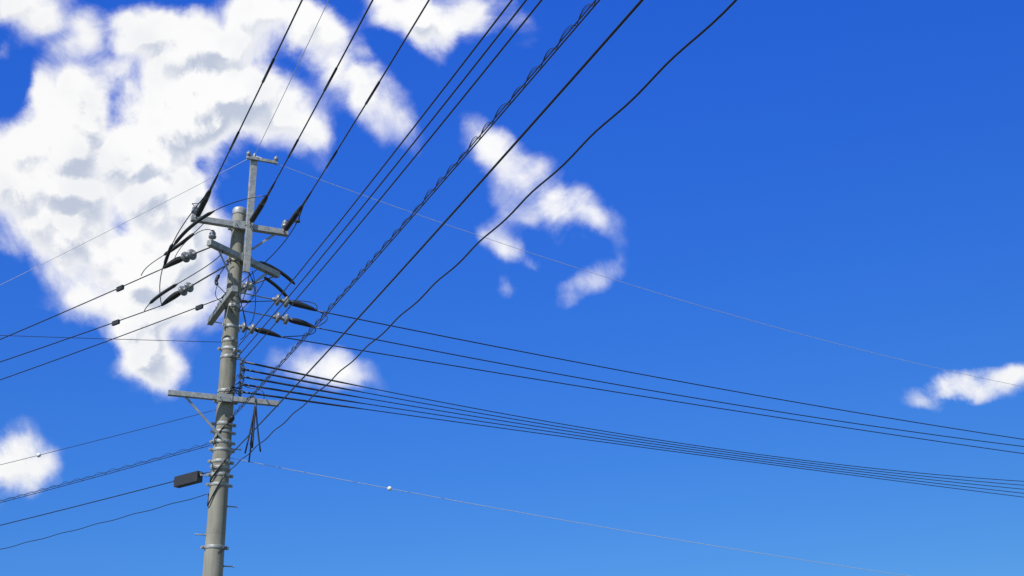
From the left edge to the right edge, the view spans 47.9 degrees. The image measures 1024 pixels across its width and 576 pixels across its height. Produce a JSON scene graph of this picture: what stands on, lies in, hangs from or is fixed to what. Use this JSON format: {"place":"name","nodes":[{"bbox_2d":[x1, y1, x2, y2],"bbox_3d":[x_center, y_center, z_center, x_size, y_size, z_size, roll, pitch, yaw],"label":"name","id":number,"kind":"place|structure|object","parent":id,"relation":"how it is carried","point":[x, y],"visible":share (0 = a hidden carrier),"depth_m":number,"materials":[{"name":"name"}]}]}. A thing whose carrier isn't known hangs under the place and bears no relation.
{"place":"outdoors","nodes":[
{"label":"outdoors","id":0,"kind":"place"},
{"bbox_2d":[202,213,245,575],"bbox_3d":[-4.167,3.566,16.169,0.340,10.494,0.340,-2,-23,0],"label":"utility pole","id":1,"kind":"object","parent":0,"point":[213,564],"visible":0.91,"depth_m":16.72,"materials":[{"name":"grey concrete"}]},
{"bbox_2d":[167,153,287,567],"bbox_3d":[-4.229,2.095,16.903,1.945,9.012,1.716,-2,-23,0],"label":"crossarms and brackets","id":2,"kind":"object","parent":1,"relation":"attached to","point":[248,227],"visible":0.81,"depth_m":17.51,"materials":[{"name":"grey metal"}]},
{"bbox_2d":[178,151,289,393],"bbox_3d":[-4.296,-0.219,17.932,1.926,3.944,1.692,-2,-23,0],"label":"insulators","id":3,"kind":"object","parent":2,"relation":"attached to","point":[186,286],"visible":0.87,"depth_m":17.79,"materials":[{"name":"white ceramic"}]},
{"bbox_2d":[112,59,379,553],"bbox_3d":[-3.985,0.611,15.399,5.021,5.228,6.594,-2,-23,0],"label":"cable sleeves","id":4,"kind":"object","parent":1,"relation":"attached to","point":[187,479],"visible":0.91,"depth_m":17.48,"materials":[{"name":"black rubber"}]},
{"bbox_2d":[0,0,1023,548],"bbox_3d":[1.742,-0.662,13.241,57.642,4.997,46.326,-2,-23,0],"label":"power lines","id":5,"kind":"object","parent":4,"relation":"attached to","point":[668,448],"visible":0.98,"depth_m":16.45,"materials":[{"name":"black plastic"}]},
{"bbox_2d":[0,0,1023,575],"label":"sky","id":6,"kind":"structure","parent":0,"point":[850,173],"materials":[{"name":"blue"}]},
{"bbox_2d":[1,0,1023,575],"bbox_3d":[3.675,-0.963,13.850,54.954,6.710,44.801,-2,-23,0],"label":"steel earth wires","id":7,"kind":"object","parent":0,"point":[499,242],"visible":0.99,"depth_m":19.51,"materials":[{"name":"grey metal"}]},
{"bbox_2d":[36,453,391,490],"bbox_3d":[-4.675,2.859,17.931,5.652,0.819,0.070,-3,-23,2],"label":"wire markers","id":8,"kind":"object","parent":7,"relation":"attached to","point":[389,488],"visible":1,"depth_m":17.68,"materials":[{"name":"white plastic"}]}
]}

